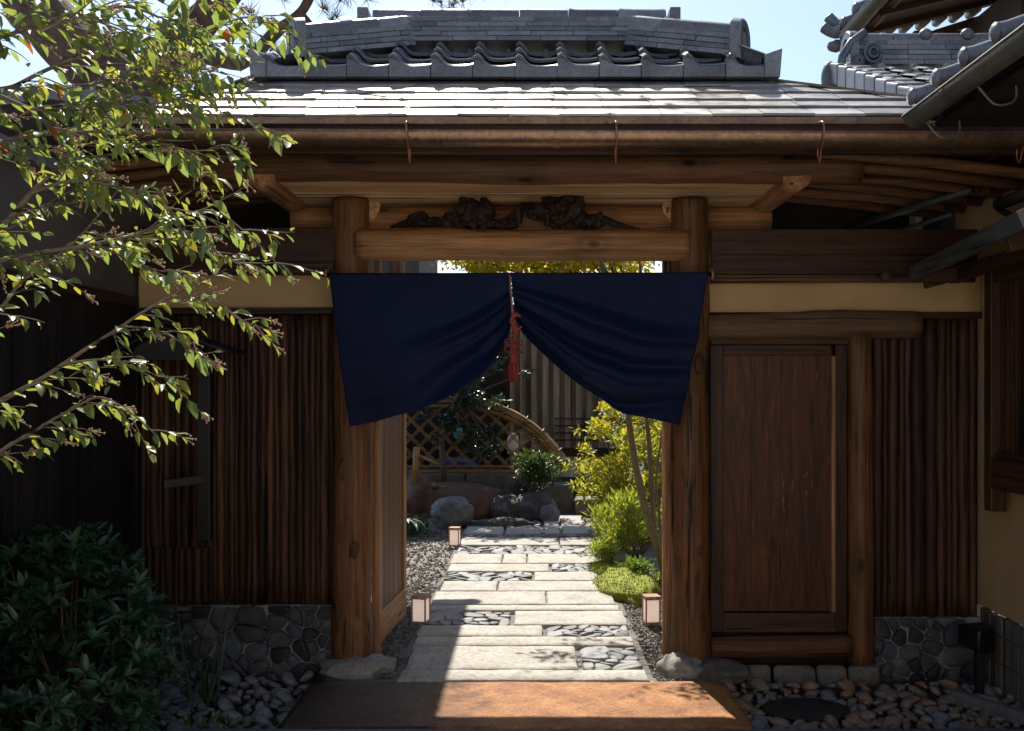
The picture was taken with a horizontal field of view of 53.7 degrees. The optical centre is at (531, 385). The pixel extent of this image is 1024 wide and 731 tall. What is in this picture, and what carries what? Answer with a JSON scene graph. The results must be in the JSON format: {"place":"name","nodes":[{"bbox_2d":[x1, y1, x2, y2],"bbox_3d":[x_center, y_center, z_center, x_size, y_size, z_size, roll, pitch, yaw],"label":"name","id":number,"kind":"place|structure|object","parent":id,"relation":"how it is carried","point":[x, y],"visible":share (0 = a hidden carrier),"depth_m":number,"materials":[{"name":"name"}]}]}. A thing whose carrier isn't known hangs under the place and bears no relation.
{"place":"outdoors","nodes":[
{"label":"outdoors","id":0,"kind":"place"},
{"bbox_2d":[0,0,989,304],"label":"sky","id":1,"kind":"structure","parent":0,"point":[793,27],"materials":[{"name":"blue"}]},
{"bbox_2d":[277,681,754,728],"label":"apron slab","id":2,"kind":"structure","parent":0,"point":[514,705],"depth_m":4.73,"materials":[{"name":"concrete"}]},
{"bbox_2d":[393,512,654,681],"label":"path","id":3,"kind":"structure","parent":0,"point":[449,646],"depth_m":6.50,"materials":[{"name":"stone"}]},
{"bbox_2d":[406,473,572,512],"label":"kerb wall","id":4,"kind":"structure","parent":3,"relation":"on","point":[560,494],"depth_m":12.38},
{"bbox_2d":[406,396,569,473],"bbox_3d":[-0.768,0.608,12.497,2.487,0.961,0.212,0,0,0],"label":"lattice fence","id":5,"kind":"object","parent":4,"relation":"on","point":[532,429],"visible":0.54,"depth_m":12.48,"materials":[{"name":"brown wood"}]},
{"bbox_2d":[508,479,547,496],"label":"green shrub","id":6,"kind":"object","parent":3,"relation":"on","point":[524,490],"visible":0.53,"depth_m":11.80,"materials":[{"name":"green plant"}]},
{"bbox_2d":[574,496,597,515],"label":"stone block","id":7,"kind":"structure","parent":3,"relation":"on","point":[581,506],"depth_m":11.80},
{"bbox_2d":[371,518,685,681],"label":"gravel ground","id":8,"kind":"structure","parent":0,"point":[648,553],"depth_m":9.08,"materials":[{"name":"gravel"}]},
{"bbox_2d":[0,84,152,147],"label":"roof","id":9,"kind":"structure","parent":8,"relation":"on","point":[10,108],"depth_m":6.90,"materials":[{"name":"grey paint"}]},
{"bbox_2d":[411,593,430,623],"bbox_3d":[-0.705,1.433,6.470,0.100,0.194,0.100,0,0,14],"label":"garden lantern","id":10,"kind":"object","parent":8,"relation":"on","point":[421,607],"visible":0.94,"depth_m":6.43,"materials":[{"name":"paper"}]},
{"bbox_2d":[406,510,457,537],"bbox_3d":[-1.266,1.408,10.412,1.059,0.223,0.979,0,0,31],"label":"strap leaf plant","id":11,"kind":"object","parent":8,"relation":"on","point":[415,524],"visible":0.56,"depth_m":10.33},
{"bbox_2d":[430,496,473,529],"bbox_3d":[-0.853,1.407,10.949,0.471,0.431,0.445,0,0,0],"label":"boulder","id":12,"kind":"object","parent":8,"relation":"on","point":[460,508],"visible":0.81,"depth_m":10.79,"materials":[{"name":"stone"}]},
{"bbox_2d":[449,526,460,547],"bbox_3d":[-0.720,1.433,9.550,0.100,0.194,0.100,0,0,8],"label":"garden lantern","id":13,"kind":"object","parent":8,"relation":"on","point":[454,536],"visible":0.96,"depth_m":9.51,"materials":[{"name":"paper"}]},
{"bbox_2d":[406,473,504,519],"bbox_3d":[-0.884,1.280,11.611,1.288,0.560,0.594,0,0,0],"label":"boulder","id":14,"kind":"object","parent":8,"relation":"on","point":[422,496],"visible":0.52,"depth_m":11.41,"materials":[{"name":"stone"}]},
{"bbox_2d":[411,447,439,484],"bbox_3d":[-1.186,0.942,11.424,0.412,0.487,0.093,0,0,30],"label":"bamboo spout","id":15,"kind":"object","parent":14,"relation":"on","point":[417,456],"visible":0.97,"depth_m":11.46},
{"bbox_2d":[463,517,535,528],"bbox_3d":[-0.342,1.496,10.849,0.794,0.184,0.289,0,0,0],"label":"boulder","id":16,"kind":"object","parent":8,"relation":"on","point":[504,522],"visible":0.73,"depth_m":10.77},
{"bbox_2d":[489,494,516,517],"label":"boulder","id":17,"kind":"object","parent":8,"relation":"on","point":[503,506],"visible":0.52,"depth_m":11.35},
{"bbox_2d":[35,7,1023,659],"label":"roofed gate","id":18,"kind":"structure","parent":8,"relation":"on","point":[673,137],"depth_m":5.32,"materials":[{"name":"brown wood"}]},
{"bbox_2d":[372,413,405,645],"bbox_3d":[-0.835,0.443,5.990,0.045,2.005,0.782,0,0,4],"label":"door leaf","id":19,"kind":"structure","parent":18,"relation":"in","point":[393,429],"depth_m":6.01,"materials":[{"name":"brown wood"}]},
{"bbox_2d":[390,196,522,229],"bbox_3d":[-0.404,-0.934,5.461,0.721,0.220,0.172,0,0,0],"label":"driftwood","id":20,"kind":"object","parent":18,"relation":"on","point":[471,213],"visible":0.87,"depth_m":5.42,"materials":[{"name":"wood"}]},
{"bbox_2d":[322,267,715,425],"bbox_3d":[-0.065,-0.212,5.324,2.070,0.852,0.235,0,0,0],"label":"door curtain","id":21,"kind":"object","parent":18,"relation":"hanging from","point":[624,342],"depth_m":5.28,"materials":[{"name":"blue fabric"}]},
{"bbox_2d":[504,274,522,381],"bbox_3d":[-0.096,-0.298,5.215,0.101,0.564,0.066,0,0,41],"label":"cord tassel","id":22,"kind":"object","parent":21,"relation":"hanging from","point":[513,369],"visible":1,"depth_m":5.20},
{"bbox_2d":[520,195,639,229],"bbox_3d":[0.262,-0.943,5.457,0.649,0.241,0.178,0,0,0],"label":"driftwood","id":23,"kind":"object","parent":18,"relation":"on","point":[564,212],"visible":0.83,"depth_m":5.41,"materials":[{"name":"wood"}]},
{"bbox_2d":[514,491,556,520],"bbox_3d":[0.037,1.395,11.445,0.525,0.408,0.402,0,0,0],"label":"boulder","id":24,"kind":"object","parent":8,"relation":"on","point":[530,505],"visible":0.59,"depth_m":11.31,"materials":[{"name":"stone"}]},
{"bbox_2d":[509,447,564,492],"bbox_3d":[0.068,1.113,11.623,0.679,0.838,0.657,0,0,0],"label":"green shrub","id":25,"kind":"object","parent":8,"relation":"on","point":[534,471],"visible":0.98,"depth_m":11.53,"materials":[{"name":"green plant"}]},
{"bbox_2d":[540,504,559,522],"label":"boulder","id":26,"kind":"object","parent":8,"relation":"on","point":[550,512],"visible":0.84,"depth_m":11.17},
{"bbox_2d":[587,560,615,573],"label":"moss","id":27,"kind":"object","parent":8,"relation":"on","point":[596,566],"visible":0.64,"depth_m":8.21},
{"bbox_2d":[585,532,625,564],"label":"green shrub","id":28,"kind":"object","parent":8,"relation":"on","point":[606,551],"visible":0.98,"depth_m":8.43,"materials":[{"name":"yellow plant"}]},
{"bbox_2d":[562,400,661,542],"bbox_3d":[1.031,0.867,9.898,1.332,1.542,1.307,0,0,11],"label":"golden shrub","id":29,"kind":"object","parent":8,"relation":"on","point":[605,472],"visible":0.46,"depth_m":9.67,"materials":[{"name":"yellow plant"}]},
{"bbox_2d":[562,261,661,569],"bbox_3d":[0.326,-0.332,7.808,1.929,4.010,1.654,0,0,0],"label":"slender tree","id":30,"kind":"object","parent":8,"relation":"on","point":[649,516],"visible":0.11,"depth_m":7.99,"materials":[{"name":"brown plant"}]},
{"bbox_2d":[580,484,661,558],"bbox_3d":[0.863,1.188,8.801,0.822,0.692,0.790,0,0,-33],"label":"green shrub","id":31,"kind":"object","parent":8,"relation":"on","point":[632,528],"visible":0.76,"depth_m":8.65,"materials":[{"name":"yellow plant"}]},
{"bbox_2d":[591,563,661,606],"bbox_3d":[0.717,1.517,7.608,0.566,0.320,1.204,0,0,0],"label":"moss","id":32,"kind":"object","parent":8,"relation":"on","point":[623,583],"visible":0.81,"depth_m":7.32,"materials":[{"name":"plant"}]},
{"bbox_2d":[614,554,659,575],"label":"fern","id":33,"kind":"object","parent":8,"relation":"on","point":[636,564],"visible":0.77,"depth_m":7.72,"materials":[{"name":"green plant"}]},
{"bbox_2d":[642,593,660,626],"bbox_3d":[0.765,1.433,6.450,0.100,0.194,0.100,0,0,-8],"label":"garden lantern","id":34,"kind":"object","parent":8,"relation":"on","point":[651,609],"visible":1,"depth_m":6.41,"materials":[{"name":"paper"}]},
{"bbox_2d":[653,569,661,586],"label":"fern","id":35,"kind":"object","parent":8,"relation":"on","point":[659,577],"visible":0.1,"depth_m":7.79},
{"bbox_2d":[343,662,719,681],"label":"threshold ground","id":36,"kind":"structure","parent":0,"point":[697,679],"depth_m":5.27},
{"bbox_2d":[184,729,1023,730],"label":"pavement","id":37,"kind":"structure","parent":0,"point":[604,730],"depth_m":4.42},
{"bbox_2d":[399,413,1021,661],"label":"ground","id":38,"kind":"structure","parent":0,"point":[575,492],"depth_m":15.37,"materials":[{"name":"soil"}]},
{"bbox_2d":[0,133,164,730],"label":"dark house","id":39,"kind":"structure","parent":38,"relation":"on","point":[72,486],"depth_m":4.69,"materials":[{"name":"grey paint"}]},
{"bbox_2d":[111,323,248,540],"bbox_3d":[-1.825,0.258,5.290,0.590,1.145,0.400,0,0,0],"label":"roofed post","id":40,"kind":"object","parent":39,"relation":"attached to","point":[202,479],"visible":0.77,"depth_m":5.40,"materials":[{"name":"black paint"}]},
{"bbox_2d":[132,228,334,681],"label":"wing wall","id":41,"kind":"structure","parent":38,"relation":"on","point":[267,548],"depth_m":5.53,"materials":[{"name":"brown wood"}]},
{"bbox_2d":[0,0,483,96],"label":"pine tree","id":42,"kind":"object","parent":38,"relation":"on","point":[197,13],"visible":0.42,"depth_m":7.21,"materials":[{"name":"green plant"}]},
{"bbox_2d":[429,457,477,468],"bbox_3d":[-0.998,1.030,13.108,0.651,0.196,0.286,0,0,0],"label":"tarpaulin","id":43,"kind":"object","parent":38,"relation":"on","point":[461,461],"visible":0.26,"depth_m":13.00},
{"bbox_2d":[406,351,501,468],"bbox_3d":[-1.400,0.350,13.820,2.000,2.300,0.040,0,0,0],"label":"board screen","id":44,"kind":"object","parent":38,"relation":"on","point":[489,381],"depth_m":13.80,"materials":[{"name":"wood"}]},
{"bbox_2d":[414,285,533,481],"bbox_3d":[-0.690,0.001,12.149,1.504,2.454,0.791,0,0,0],"label":"camellia tree","id":45,"kind":"object","parent":38,"relation":"on","point":[462,397],"visible":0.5,"depth_m":12.07,"materials":[{"name":"green plant"}]},
{"bbox_2d":[370,261,620,490],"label":"slatted house","id":46,"kind":"structure","parent":38,"relation":"on","point":[553,399],"depth_m":14.36,"materials":[{"name":"brown wood"}]},
{"bbox_2d":[507,433,518,453],"bbox_3d":[-0.234,0.738,12.899,0.150,0.270,0.146,0,0,0],"label":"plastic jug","id":47,"kind":"object","parent":38,"relation":"on","point":[513,445],"visible":0.56,"depth_m":12.84,"materials":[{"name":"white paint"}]},
{"bbox_2d":[431,260,661,506],"bbox_3d":[0.502,-0.255,12.873,3.632,3.716,1.276,0,0,0],"label":"golden maple","id":48,"kind":"object","parent":38,"relation":"on","point":[471,266],"visible":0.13,"depth_m":12.73,"materials":[{"name":"yellow plant"}]},
{"bbox_2d":[76,678,1023,730],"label":"planting bed","id":49,"kind":"object","parent":38,"relation":"on","point":[835,691],"visible":0.06,"depth_m":5.21,"materials":[{"name":"soil"}]},
{"bbox_2d":[161,694,171,709],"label":"river stone","id":50,"kind":"object","parent":49,"relation":"on","point":[167,696],"visible":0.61,"depth_m":5.07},
{"bbox_2d":[161,686,181,697],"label":"river stone","id":51,"kind":"object","parent":49,"relation":"on","point":[175,691],"visible":0.77,"depth_m":5.16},
{"bbox_2d":[168,723,193,730],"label":"river stone","id":52,"kind":"object","parent":49,"relation":"on","point":[181,727],"visible":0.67,"depth_m":4.54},
{"bbox_2d":[175,709,191,717],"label":"river stone","id":53,"kind":"object","parent":49,"relation":"on","point":[179,713],"visible":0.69,"depth_m":4.83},
{"bbox_2d":[196,701,207,711],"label":"river stone","id":54,"kind":"object","parent":49,"relation":"on","point":[201,705],"visible":0.68,"depth_m":4.94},
{"bbox_2d":[191,674,217,691],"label":"river stone","id":55,"kind":"object","parent":49,"relation":"on","point":[197,686],"visible":0.25,"depth_m":5.22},
{"bbox_2d":[175,582,234,712],"bbox_3d":[-1.639,1.282,5.045,0.266,0.636,0.274,0,0,-27],"label":"grass clump","id":56,"kind":"object","parent":49,"relation":"on","point":[203,679],"visible":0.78,"depth_m":5.00,"materials":[{"name":"green plant"}]},
{"bbox_2d":[167,706,263,728],"bbox_3d":[-1.447,1.519,4.555,0.470,0.124,0.260,0,0,0],"label":"plant","id":57,"kind":"object","parent":49,"relation":"on","point":[203,720],"visible":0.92,"depth_m":4.58,"materials":[{"name":"green plant"}]},
{"bbox_2d":[217,697,234,711],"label":"river stone","id":58,"kind":"object","parent":49,"relation":"on","point":[223,703],"visible":0.78,"depth_m":4.94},
{"bbox_2d":[220,669,240,684],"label":"river stone","id":59,"kind":"object","parent":49,"relation":"on","point":[229,676],"visible":0.85,"depth_m":5.36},
{"bbox_2d":[218,710,243,723],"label":"river stone","id":60,"kind":"object","parent":49,"relation":"on","point":[223,715],"visible":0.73,"depth_m":4.79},
{"bbox_2d":[225,694,241,704],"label":"river stone","id":61,"kind":"object","parent":49,"relation":"on","point":[234,699],"visible":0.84,"depth_m":5.03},
{"bbox_2d":[244,676,258,684],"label":"river stone","id":62,"kind":"object","parent":49,"relation":"on","point":[251,680],"visible":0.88,"depth_m":5.33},
{"bbox_2d":[250,707,272,722],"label":"river stone","id":63,"kind":"object","parent":49,"relation":"on","point":[268,714],"visible":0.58,"depth_m":4.83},
{"bbox_2d":[253,687,271,699],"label":"river stone","id":64,"kind":"object","parent":49,"relation":"on","point":[259,692],"visible":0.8,"depth_m":5.14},
{"bbox_2d":[253,714,272,728],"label":"river stone","id":65,"kind":"object","parent":49,"relation":"on","point":[262,720],"visible":0.7,"depth_m":4.70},
{"bbox_2d":[273,689,295,704],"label":"river stone","id":66,"kind":"object","parent":49,"relation":"on","point":[284,697],"visible":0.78,"depth_m":5.07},
{"bbox_2d":[281,671,297,687],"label":"river stone","id":67,"kind":"object","parent":49,"relation":"on","point":[288,678],"visible":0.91,"depth_m":5.31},
{"bbox_2d":[299,671,313,681],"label":"river stone","id":68,"kind":"object","parent":49,"relation":"on","point":[306,676],"visible":1,"depth_m":5.39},
{"bbox_2d":[318,652,396,681],"bbox_3d":[-0.934,1.522,5.448,0.423,0.162,0.344,0,0,0],"label":"base stone","id":69,"kind":"object","parent":49,"relation":"on","point":[360,668],"visible":0.69,"depth_m":5.34,"materials":[{"name":"stone"}]},
{"bbox_2d":[656,652,703,678],"bbox_3d":[0.799,1.520,5.404,0.277,0.191,0.249,0,0,0],"label":"base stone","id":70,"kind":"object","parent":49,"relation":"on","point":[674,665],"visible":0.7,"depth_m":5.32,"materials":[{"name":"stone"}]},
{"bbox_2d":[699,657,750,685],"bbox_3d":[1.000,1.530,5.402,0.331,0.156,0.238,0,0,0],"label":"base stone","id":71,"kind":"object","parent":49,"relation":"on","point":[735,672],"visible":0.63,"depth_m":5.33,"materials":[{"name":"stone"}]},
{"bbox_2d":[719,679,736,691],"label":"river stone","id":72,"kind":"object","parent":49,"relation":"on","point":[731,686],"visible":0.62,"depth_m":5.27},
{"bbox_2d":[735,698,754,712],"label":"river stone","id":73,"kind":"object","parent":49,"relation":"on","point":[746,705],"visible":0.59,"depth_m":4.95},
{"bbox_2d":[740,692,753,702],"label":"river stone","id":74,"kind":"object","parent":49,"relation":"on","point":[747,697],"visible":0.55,"depth_m":5.09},
{"bbox_2d":[750,677,769,691],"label":"river stone","id":75,"kind":"object","parent":49,"relation":"on","point":[760,684],"visible":0.96,"depth_m":5.26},
{"bbox_2d":[751,718,770,728],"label":"river stone","id":76,"kind":"object","parent":49,"relation":"on","point":[757,723],"visible":0.63,"depth_m":4.62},
{"bbox_2d":[767,717,791,726],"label":"river stone","id":77,"kind":"object","parent":49,"relation":"on","point":[773,721],"visible":0.71,"depth_m":4.70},
{"bbox_2d":[786,682,799,689],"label":"river stone","id":78,"kind":"object","parent":49,"relation":"on","point":[792,685],"visible":0.89,"depth_m":5.24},
{"bbox_2d":[793,722,819,728],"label":"river stone","id":79,"kind":"object","parent":49,"relation":"on","point":[807,725],"visible":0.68,"depth_m":4.55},
{"bbox_2d":[762,698,850,722],"bbox_3d":[1.321,1.563,4.880,0.410,0.062,0.310,0,0,0],"label":"stepping stone","id":80,"kind":"object","parent":49,"relation":"on","point":[808,710],"visible":0.95,"depth_m":4.82,"materials":[{"name":"stone"}]},
{"bbox_2d":[801,680,819,690],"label":"river stone","id":81,"kind":"object","parent":49,"relation":"on","point":[807,685],"visible":0.91,"depth_m":5.26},
{"bbox_2d":[820,690,836,701],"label":"river stone","id":82,"kind":"object","parent":49,"relation":"on","point":[826,695],"visible":0.84,"depth_m":5.11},
{"bbox_2d":[824,714,839,728],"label":"river stone","id":83,"kind":"object","parent":49,"relation":"on","point":[831,720],"visible":0.81,"depth_m":4.71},
{"bbox_2d":[837,677,856,695],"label":"river stone","id":84,"kind":"object","parent":49,"relation":"on","point":[844,684],"visible":0.77,"depth_m":5.23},
{"bbox_2d":[840,690,853,700],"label":"river stone","id":85,"kind":"object","parent":49,"relation":"on","point":[846,695],"visible":0.96,"depth_m":5.11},
{"bbox_2d":[845,715,864,725],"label":"river stone","id":86,"kind":"object","parent":49,"relation":"on","point":[854,720],"visible":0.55,"depth_m":4.72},
{"bbox_2d":[855,690,873,704],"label":"river stone","id":87,"kind":"object","parent":49,"relation":"on","point":[862,695],"visible":0.73,"depth_m":5.11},
{"bbox_2d":[855,722,874,728],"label":"river stone","id":88,"kind":"object","parent":49,"relation":"on","point":[864,725],"visible":0.75,"depth_m":4.64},
{"bbox_2d":[859,710,875,720],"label":"river stone","id":89,"kind":"object","parent":49,"relation":"on","point":[864,714],"visible":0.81,"depth_m":4.80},
{"bbox_2d":[870,719,882,728],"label":"river stone","id":90,"kind":"object","parent":49,"relation":"on","point":[878,724],"visible":0.78,"depth_m":4.68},
{"bbox_2d":[874,687,898,701],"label":"river stone","id":91,"kind":"object","parent":49,"relation":"on","point":[883,693],"visible":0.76,"depth_m":5.15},
{"bbox_2d":[877,701,897,711],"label":"river stone","id":92,"kind":"object","parent":49,"relation":"on","point":[887,706],"visible":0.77,"depth_m":4.94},
{"bbox_2d":[879,715,900,726],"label":"river stone","id":93,"kind":"object","parent":49,"relation":"on","point":[888,720],"visible":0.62,"depth_m":4.71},
{"bbox_2d":[900,698,913,708],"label":"river stone","id":94,"kind":"object","parent":49,"relation":"on","point":[907,703],"visible":0.95,"depth_m":4.99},
{"bbox_2d":[908,685,926,697],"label":"river stone","id":95,"kind":"object","parent":49,"relation":"on","point":[917,691],"visible":0.71,"depth_m":5.17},
{"bbox_2d":[922,705,939,718],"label":"river stone","id":96,"kind":"object","parent":49,"relation":"on","point":[928,710],"visible":0.62,"depth_m":4.88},
{"bbox_2d":[929,685,941,695],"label":"river stone","id":97,"kind":"object","parent":49,"relation":"on","point":[935,690],"visible":0.99,"depth_m":5.19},
{"bbox_2d":[931,711,951,723],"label":"river stone","id":98,"kind":"object","parent":49,"relation":"on","point":[946,717],"visible":0.69,"depth_m":4.78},
{"bbox_2d":[937,694,954,705],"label":"river stone","id":99,"kind":"object","parent":49,"relation":"on","point":[948,699],"visible":0.64,"depth_m":5.04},
{"bbox_2d":[937,679,959,689],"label":"river stone","id":100,"kind":"object","parent":49,"relation":"on","point":[948,684],"visible":0.88,"depth_m":5.26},
{"bbox_2d":[947,721,963,728],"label":"river stone","id":101,"kind":"object","parent":49,"relation":"on","point":[956,724],"visible":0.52,"depth_m":4.70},
{"bbox_2d":[959,721,975,728],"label":"river stone","id":102,"kind":"object","parent":49,"relation":"on","point":[970,725],"visible":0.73,"depth_m":4.59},
{"bbox_2d":[958,622,994,693],"bbox_3d":[2.289,1.423,5.187,0.142,0.394,0.165,0,0,0],"label":"garden spotlight","id":103,"kind":"object","parent":49,"relation":"on","point":[978,638],"visible":0.98,"depth_m":5.18,"materials":[{"name":"black paint"}]},
{"bbox_2d":[975,717,987,728],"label":"river stone","id":104,"kind":"object","parent":49,"relation":"on","point":[981,722],"visible":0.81,"depth_m":4.69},
{"bbox_2d":[951,689,1023,727],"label":"edging stone","id":105,"kind":"object","parent":49,"relation":"on","point":[992,709],"visible":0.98,"depth_m":4.88,"materials":[{"name":"stone"}]},
{"bbox_2d":[974,693,1002,703],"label":"river stone","id":106,"kind":"object","parent":49,"relation":"on","point":[991,697],"visible":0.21,"depth_m":4.96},
{"bbox_2d":[984,682,1000,699],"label":"river stone","id":107,"kind":"object","parent":49,"relation":"on","point":[989,689],"visible":0.59,"depth_m":5.16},
{"bbox_2d":[994,714,1007,722],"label":"river stone","id":108,"kind":"object","parent":49,"relation":"on","point":[999,718],"visible":0.9,"depth_m":4.77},
{"bbox_2d":[612,412,661,476],"bbox_3d":[2.684,0.130,14.953,4.492,3.129,2.023,0,0,0],"label":"hedge","id":109,"kind":"object","parent":38,"relation":"on","point":[624,421],"visible":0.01,"depth_m":14.75,"materials":[{"name":"green plant"}]},
{"bbox_2d":[707,229,981,688],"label":"wing wall","id":110,"kind":"structure","parent":38,"relation":"on","point":[842,377],"depth_m":5.52,"materials":[{"name":"brown wood"}]},
{"bbox_2d":[709,339,847,631],"bbox_3d":[1.348,0.540,5.520,0.745,1.610,0.060,0,0,0],"label":"side door","id":111,"kind":"structure","parent":110,"relation":"in","point":[778,407],"depth_m":5.52,"materials":[{"name":"brown wood"}]},
{"bbox_2d":[820,0,1023,709],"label":"tiled house","id":112,"kind":"structure","parent":38,"relation":"on","point":[971,74],"depth_m":5.16,"materials":[{"name":"paint"}]},
{"bbox_2d":[984,255,1023,511],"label":"lattice window","id":113,"kind":"structure","parent":112,"relation":"in","point":[1003,287],"depth_m":5.07,"materials":[{"name":"brown wood"}]},
{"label":"planting bed","id":114,"kind":"structure","parent":38,"relation":"on","visible":0},
{"bbox_2d":[0,520,192,730],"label":"evergreen bush","id":115,"kind":"object","parent":114,"relation":"on","point":[77,703],"visible":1,"depth_m":4.07,"materials":[{"name":"green plant"}]},
{"bbox_2d":[0,0,328,473],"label":"leafy tree","id":116,"kind":"object","parent":114,"relation":"on","point":[127,44],"visible":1,"depth_m":3.12,"materials":[{"name":"green plant"}]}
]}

